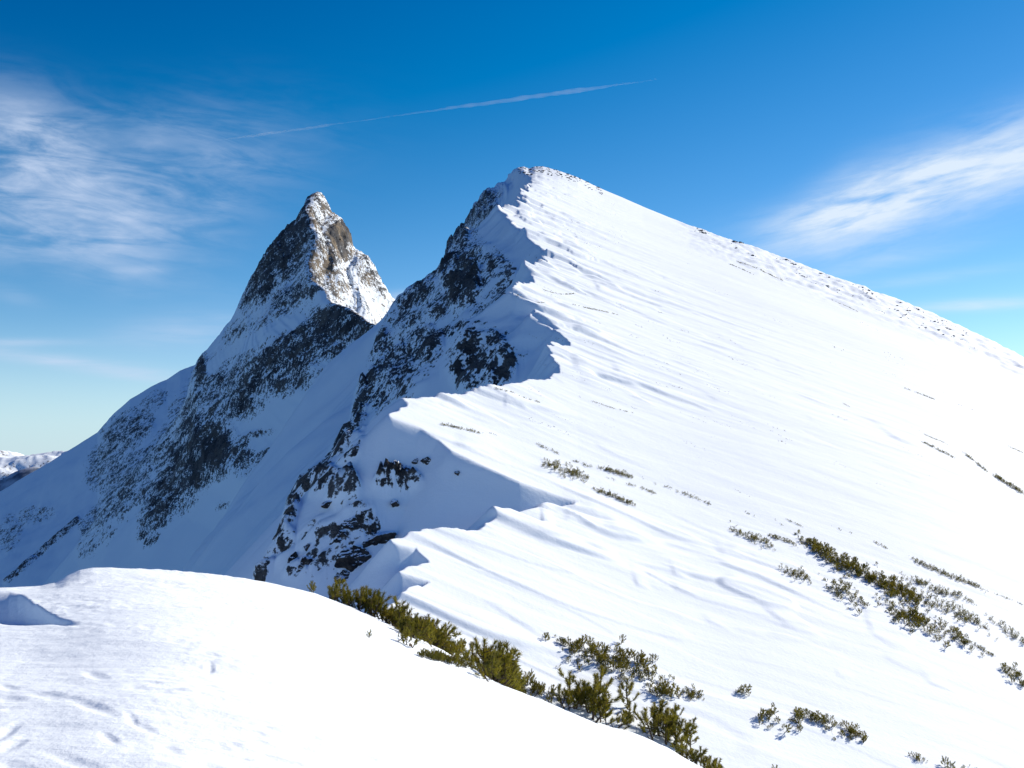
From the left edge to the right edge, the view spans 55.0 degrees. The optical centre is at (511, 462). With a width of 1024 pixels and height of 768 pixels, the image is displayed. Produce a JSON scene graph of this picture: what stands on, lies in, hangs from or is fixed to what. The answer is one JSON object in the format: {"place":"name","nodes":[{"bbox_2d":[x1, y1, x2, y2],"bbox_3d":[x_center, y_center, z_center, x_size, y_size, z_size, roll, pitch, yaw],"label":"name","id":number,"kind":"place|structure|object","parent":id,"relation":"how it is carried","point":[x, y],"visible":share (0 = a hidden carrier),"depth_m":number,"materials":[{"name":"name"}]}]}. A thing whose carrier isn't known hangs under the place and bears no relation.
{"place":"outdoors","nodes":[
{"label":"outdoors","id":0,"kind":"place"},
{"bbox_2d":[0,467,39,490],"bbox_3d":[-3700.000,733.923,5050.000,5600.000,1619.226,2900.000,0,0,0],"label":"hill","id":1,"kind":"structure","parent":0,"point":[9,480],"depth_m":4820.00,"materials":[{"name":"white snow"}]},
{"bbox_2d":[0,450,66,479],"bbox_3d":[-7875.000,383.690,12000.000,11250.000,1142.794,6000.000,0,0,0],"label":"mountain range","id":2,"kind":"structure","parent":0,"point":[11,462],"depth_m":11999.25,"materials":[{"name":"white snow"}]},
{"bbox_2d":[0,192,394,587],"bbox_3d":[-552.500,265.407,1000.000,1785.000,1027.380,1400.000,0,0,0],"label":"mountain peak","id":3,"kind":"structure","parent":0,"point":[155,476],"depth_m":830.79,"materials":[{"name":"white snow"}]},
{"bbox_2d":[0,567,701,767],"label":"snow ground","id":4,"kind":"structure","parent":0,"point":[109,667],"depth_m":9.22,"materials":[{"name":"white snow"}]},
{"bbox_2d":[306,580,316,592],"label":"dwarf pine","id":5,"kind":"object","parent":4,"relation":"on","point":[311,584],"visible":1,"depth_m":17.82,"materials":[{"name":"green plant"}]},
{"bbox_2d":[327,583,343,602],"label":"dwarf pine","id":6,"kind":"object","parent":4,"relation":"on","point":[329,588],"visible":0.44,"depth_m":18.35,"materials":[{"name":"green plant"}]},
{"bbox_2d":[330,577,411,627],"bbox_3d":[-2.577,2.722,18.500,1.576,1.262,1.414,0,0,0],"label":"dwarf pine","id":7,"kind":"object","parent":4,"relation":"on","point":[375,603],"visible":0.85,"depth_m":18.14,"materials":[{"name":"green plant"}]},
{"bbox_2d":[391,595,475,662],"bbox_3d":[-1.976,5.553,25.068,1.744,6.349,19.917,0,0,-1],"label":"dwarf pine","id":8,"kind":"object","parent":4,"relation":"on","point":[420,628],"visible":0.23,"depth_m":16.95,"materials":[{"name":"green plant"}]},
{"bbox_2d":[417,648,469,667],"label":"dwarf pine","id":9,"kind":"object","parent":4,"relation":"on","point":[435,654],"visible":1,"depth_m":15.23,"materials":[{"name":"green plant"}]},
{"bbox_2d":[422,616,469,655],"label":"dwarf pine","id":10,"kind":"object","parent":4,"relation":"on","point":[446,642],"visible":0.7,"depth_m":17.98,"materials":[{"name":"green plant"}]},
{"bbox_2d":[492,676,513,686],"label":"dwarf pine","id":11,"kind":"object","parent":4,"relation":"on","point":[493,677],"visible":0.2,"depth_m":17.57,"materials":[{"name":"green plant"}]},
{"bbox_2d":[459,637,553,703],"bbox_3d":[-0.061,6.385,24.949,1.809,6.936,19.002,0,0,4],"label":"dwarf pine","id":12,"kind":"object","parent":4,"relation":"on","point":[498,664],"visible":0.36,"depth_m":16.87,"materials":[{"name":"green plant"}]},
{"bbox_2d":[670,742,721,767],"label":"dwarf pine","id":13,"kind":"object","parent":4,"relation":"on","point":[692,757],"visible":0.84,"depth_m":16.36,"materials":[{"name":"green plant"}]},
{"bbox_2d":[702,755,723,767],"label":"dwarf pine","id":14,"kind":"object","parent":4,"relation":"on","point":[716,762],"visible":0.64,"depth_m":16.28,"materials":[{"name":"green plant"}]},
{"bbox_2d":[0,0,1023,454],"label":"sky","id":15,"kind":"structure","parent":0,"point":[153,153],"materials":[{"name":"blue"}]},
{"bbox_2d":[183,166,1023,767],"bbox_3d":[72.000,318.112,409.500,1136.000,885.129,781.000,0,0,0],"label":"mountain","id":16,"kind":"structure","parent":0,"point":[503,536],"depth_m":64.43,"materials":[{"name":"white snow"}]},
{"bbox_2d":[287,551,297,562],"bbox_3d":[-11.366,5.325,51.400,0.881,1.439,1.151,0,0,-15],"label":"rock outcrop","id":17,"kind":"object","parent":16,"relation":"on","point":[294,555],"visible":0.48,"depth_m":51.05,"materials":[{"name":"grey stone"}]},
{"bbox_2d":[296,556,312,572],"bbox_3d":[-10.675,5.312,50.868,0.896,1.024,0.965,0,0,0],"label":"rock outcrop","id":18,"kind":"object","parent":16,"relation":"on","point":[306,560],"visible":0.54,"depth_m":50.58,"materials":[{"name":"grey stone"}]},
{"bbox_2d":[321,501,331,508],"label":"rock outcrop","id":19,"kind":"object","parent":16,"relation":"on","point":[326,504],"visible":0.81,"depth_m":52.37,"materials":[{"name":"grey stone"}]},
{"bbox_2d":[329,530,347,544],"bbox_3d":[-8.881,4.011,51.265,1.411,1.675,1.054,0,0,-20],"label":"rock outcrop","id":20,"kind":"object","parent":16,"relation":"on","point":[340,535],"visible":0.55,"depth_m":50.84,"materials":[{"name":"grey stone"}]},
{"bbox_2d":[334,572,345,583],"bbox_3d":[-8.752,5.862,49.948,0.599,0.712,0.789,0,0,-37],"label":"rock outcrop","id":21,"kind":"object","parent":16,"relation":"on","point":[338,576],"visible":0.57,"depth_m":49.77,"materials":[{"name":"grey stone"}]},
{"bbox_2d":[339,569,349,578],"bbox_3d":[-8.408,5.776,50.110,0.775,0.733,0.591,0,0,-38],"label":"rock outcrop","id":22,"kind":"object","parent":16,"relation":"on","point":[345,573],"visible":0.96,"depth_m":49.88,"materials":[{"name":"grey stone"}]},
{"bbox_2d":[340,515,356,529],"bbox_3d":[-8.385,3.194,51.719,1.404,0.983,1.466,-8,0,0],"label":"rock outcrop","id":23,"kind":"object","parent":16,"relation":"on","point":[348,523],"visible":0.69,"depth_m":51.20,"materials":[{"name":"grey stone"}]},
{"bbox_2d":[334,545,371,571],"bbox_3d":[-8.166,4.964,50.620,2.002,1.436,1.609,-16,0,0],"label":"rock outcrop","id":24,"kind":"object","parent":16,"relation":"on","point":[352,558],"visible":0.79,"depth_m":50.00,"materials":[{"name":"grey stone"}]},
{"bbox_2d":[361,509,368,516],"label":"rock outcrop","id":25,"kind":"object","parent":16,"relation":"on","point":[363,512],"visible":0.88,"depth_m":51.44,"materials":[{"name":"grey stone"}]},
{"bbox_2d":[362,531,395,547],"bbox_3d":[-7.036,4.085,51.170,2.174,1.110,1.616,-14,0,0],"label":"rock outcrop","id":26,"kind":"object","parent":16,"relation":"on","point":[384,537],"visible":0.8,"depth_m":50.65,"materials":[{"name":"grey stone"}]},
{"bbox_2d":[390,499,399,506],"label":"rock outcrop","id":27,"kind":"object","parent":16,"relation":"on","point":[394,502],"visible":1,"depth_m":51.97,"materials":[{"name":"grey stone"}]},
{"bbox_2d":[420,457,430,464],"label":"rock outcrop","id":28,"kind":"object","parent":16,"relation":"on","point":[426,460],"visible":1,"depth_m":53.49,"materials":[{"name":"grey stone"}]},
{"bbox_2d":[440,422,479,432],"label":"dwarf pine","id":29,"kind":"object","parent":16,"relation":"on","point":[458,427],"visible":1,"depth_m":57.39,"materials":[{"name":"grey plant"}]},
{"bbox_2d":[532,680,556,698],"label":"dwarf pine","id":30,"kind":"object","parent":16,"relation":"on","point":[544,688],"visible":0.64,"depth_m":33.58,"materials":[{"name":"green plant"}]},
{"bbox_2d":[542,632,549,639],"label":"dwarf pine","id":31,"kind":"object","parent":16,"relation":"on","point":[546,634],"visible":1,"depth_m":37.21,"materials":[{"name":"green plant"}]},
{"bbox_2d":[542,457,589,481],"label":"dwarf pine","id":32,"kind":"object","parent":16,"relation":"on","point":[568,470],"visible":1,"depth_m":57.24,"materials":[{"name":"green plant"}]},
{"bbox_2d":[554,634,631,675],"bbox_3d":[3.184,7.256,37.295,3.081,1.395,2.363,0,0,-20],"label":"dwarf pine","id":33,"kind":"object","parent":16,"relation":"on","point":[604,656],"visible":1,"depth_m":37.10,"materials":[{"name":"green plant"}]},
{"bbox_2d":[551,665,634,729],"bbox_3d":[2.703,8.036,34.181,2.944,2.083,3.252,0,0,0],"label":"dwarf pine","id":34,"kind":"object","parent":16,"relation":"on","point":[602,704],"visible":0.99,"depth_m":33.22,"materials":[{"name":"green plant"}]},
{"bbox_2d":[593,487,635,504],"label":"dwarf pine","id":35,"kind":"object","parent":16,"relation":"on","point":[617,497],"visible":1,"depth_m":56.09,"materials":[{"name":"green plant"}]},
{"bbox_2d":[598,465,632,478],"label":"dwarf pine","id":36,"kind":"object","parent":16,"relation":"on","point":[616,471],"visible":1,"depth_m":60.31,"materials":[{"name":"green plant"}]},
{"bbox_2d":[617,673,633,686],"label":"dwarf pine","id":37,"kind":"object","parent":16,"relation":"on","point":[622,676],"visible":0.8,"depth_m":36.33,"materials":[{"name":"green plant"}]},
{"bbox_2d":[616,710,634,726],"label":"dwarf pine","id":38,"kind":"object","parent":16,"relation":"on","point":[624,714],"visible":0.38,"depth_m":33.89,"materials":[{"name":"green plant"}]},
{"bbox_2d":[615,634,658,681],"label":"dwarf pine","id":39,"kind":"object","parent":16,"relation":"on","point":[623,654],"visible":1,"depth_m":37.82,"materials":[{"name":"green plant"}]},
{"bbox_2d":[617,678,698,749],"bbox_3d":[5.050,8.700,33.919,2.827,2.356,2.304,0,0,0],"label":"dwarf pine","id":40,"kind":"object","parent":16,"relation":"on","point":[661,716],"visible":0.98,"depth_m":33.54,"materials":[{"name":"green plant"}]},
{"bbox_2d":[645,670,684,698],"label":"dwarf pine","id":41,"kind":"object","parent":16,"relation":"on","point":[663,686],"visible":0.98,"depth_m":36.53,"materials":[{"name":"green plant"}]},
{"bbox_2d":[664,485,709,505],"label":"dwarf pine","id":42,"kind":"object","parent":16,"relation":"on","point":[687,494],"visible":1,"depth_m":60.81,"materials":[{"name":"grey plant"}]},
{"bbox_2d":[679,683,703,699],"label":"dwarf pine","id":43,"kind":"object","parent":16,"relation":"on","point":[699,696],"visible":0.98,"depth_m":37.13,"materials":[{"name":"green plant"}]},
{"bbox_2d":[735,683,751,695],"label":"dwarf pine","id":44,"kind":"object","parent":16,"relation":"on","point":[743,688],"visible":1,"depth_m":38.50,"materials":[{"name":"green plant"}]},
{"bbox_2d":[529,217,972,496],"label":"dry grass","id":45,"kind":"structure","parent":16,"relation":"on","point":[667,338],"depth_m":103.68,"materials":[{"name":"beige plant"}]},
{"bbox_2d":[518,166,984,355],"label":"stone rubble","id":46,"kind":"object","parent":16,"relation":"on","point":[732,240],"visible":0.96,"depth_m":310.74,"materials":[{"name":"grey stone"}]},
{"bbox_2d":[729,520,775,549],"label":"dwarf pine","id":47,"kind":"object","parent":16,"relation":"on","point":[754,537],"visible":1,"depth_m":56.62,"materials":[{"name":"green plant"}]},
{"bbox_2d":[758,702,792,732],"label":"dwarf pine","id":48,"kind":"object","parent":16,"relation":"on","point":[769,714],"visible":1,"depth_m":36.97,"materials":[{"name":"green plant"}]},
{"bbox_2d":[768,534,796,545],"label":"dwarf pine","id":49,"kind":"object","parent":16,"relation":"on","point":[775,536],"visible":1,"depth_m":57.83,"materials":[{"name":"green plant"}]},
{"bbox_2d":[778,563,811,583],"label":"dwarf pine","id":50,"kind":"object","parent":16,"relation":"on","point":[800,573],"visible":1,"depth_m":52.89,"materials":[{"name":"green plant"}]},
{"bbox_2d":[788,707,806,731],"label":"dwarf pine","id":51,"kind":"object","parent":16,"relation":"on","point":[799,714],"visible":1,"depth_m":37.58,"materials":[{"name":"green plant"}]},
{"bbox_2d":[800,707,836,740],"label":"dwarf pine","id":52,"kind":"object","parent":16,"relation":"on","point":[815,716],"visible":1,"depth_m":38.00,"materials":[{"name":"green plant"}]},
{"bbox_2d":[823,578,868,614],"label":"dwarf pine","id":53,"kind":"object","parent":16,"relation":"on","point":[845,587],"visible":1,"depth_m":52.22,"materials":[{"name":"green plant"}]},
{"bbox_2d":[830,715,867,742],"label":"dwarf pine","id":54,"kind":"object","parent":16,"relation":"on","point":[850,729],"visible":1,"depth_m":37.86,"materials":[{"name":"green plant"}]},
{"bbox_2d":[794,529,936,616],"bbox_3d":[20.107,6.196,56.584,6.170,4.352,7.033,0,0,0],"label":"dwarf pine","id":55,"kind":"object","parent":16,"relation":"on","point":[885,583],"visible":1,"depth_m":56.09,"materials":[{"name":"green plant"}]},
{"bbox_2d":[875,591,950,648],"bbox_3d":[20.780,8.176,51.533,2.993,2.361,5.105,0,0,0],"label":"dwarf pine","id":56,"kind":"object","parent":16,"relation":"on","point":[920,617],"visible":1,"depth_m":51.39,"materials":[{"name":"green plant"}]},
{"bbox_2d":[908,751,927,762],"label":"dwarf pine","id":57,"kind":"object","parent":16,"relation":"on","point":[918,756],"visible":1,"depth_m":37.49,"materials":[{"name":"green plant"}]},
{"bbox_2d":[899,571,975,604],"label":"dwarf pine","id":58,"kind":"object","parent":16,"relation":"on","point":[935,587],"visible":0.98,"depth_m":57.41,"materials":[{"name":"green plant"}]},
{"bbox_2d":[921,441,954,458],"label":"dwarf pine","id":59,"kind":"object","parent":16,"relation":"on","point":[938,448],"visible":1,"depth_m":95.34,"materials":[{"name":"grey plant"}]},
{"bbox_2d":[940,755,955,767],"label":"dwarf pine","id":60,"kind":"object","parent":16,"relation":"on","point":[947,763],"visible":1,"depth_m":37.51,"materials":[{"name":"green plant"}]},
{"bbox_2d":[911,557,985,592],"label":"dwarf pine","id":61,"kind":"object","parent":16,"relation":"on","point":[947,573],"visible":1,"depth_m":60.57,"materials":[{"name":"green plant"}]},
{"bbox_2d":[924,608,984,656],"bbox_3d":[23.133,8.845,51.529,1.715,2.029,3.690,0,0,0],"label":"dwarf pine","id":62,"kind":"object","parent":16,"relation":"on","point":[959,634],"visible":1,"depth_m":51.23,"materials":[{"name":"green plant"}]},
{"bbox_2d":[920,588,998,640],"bbox_3d":[24.698,8.361,54.670,3.278,2.410,3.874,0,0,0],"label":"dwarf pine","id":63,"kind":"object","parent":16,"relation":"on","point":[966,618],"visible":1,"depth_m":54.63,"materials":[{"name":"green plant"}]},
{"bbox_2d":[965,453,987,471],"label":"dwarf pine","id":64,"kind":"object","parent":16,"relation":"on","point":[971,458],"visible":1,"depth_m":95.55,"materials":[{"name":"grey plant"}]},
{"bbox_2d":[971,641,993,655],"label":"dwarf pine","id":65,"kind":"object","parent":16,"relation":"on","point":[982,648],"visible":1,"depth_m":50.75,"materials":[{"name":"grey plant"}]},
{"bbox_2d":[985,613,1023,642],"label":"dwarf pine","id":66,"kind":"object","parent":16,"relation":"on","point":[1011,633],"visible":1,"depth_m":54.79,"materials":[{"name":"green plant"}]},
{"bbox_2d":[992,473,1023,494],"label":"dwarf pine","id":67,"kind":"object","parent":16,"relation":"on","point":[1000,478],"visible":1,"depth_m":91.02,"materials":[{"name":"green plant"}]},
{"bbox_2d":[1000,662,1023,686],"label":"dwarf pine","id":68,"kind":"object","parent":16,"relation":"on","point":[1017,673],"visible":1,"depth_m":48.91,"materials":[{"name":"green plant"}]}
]}

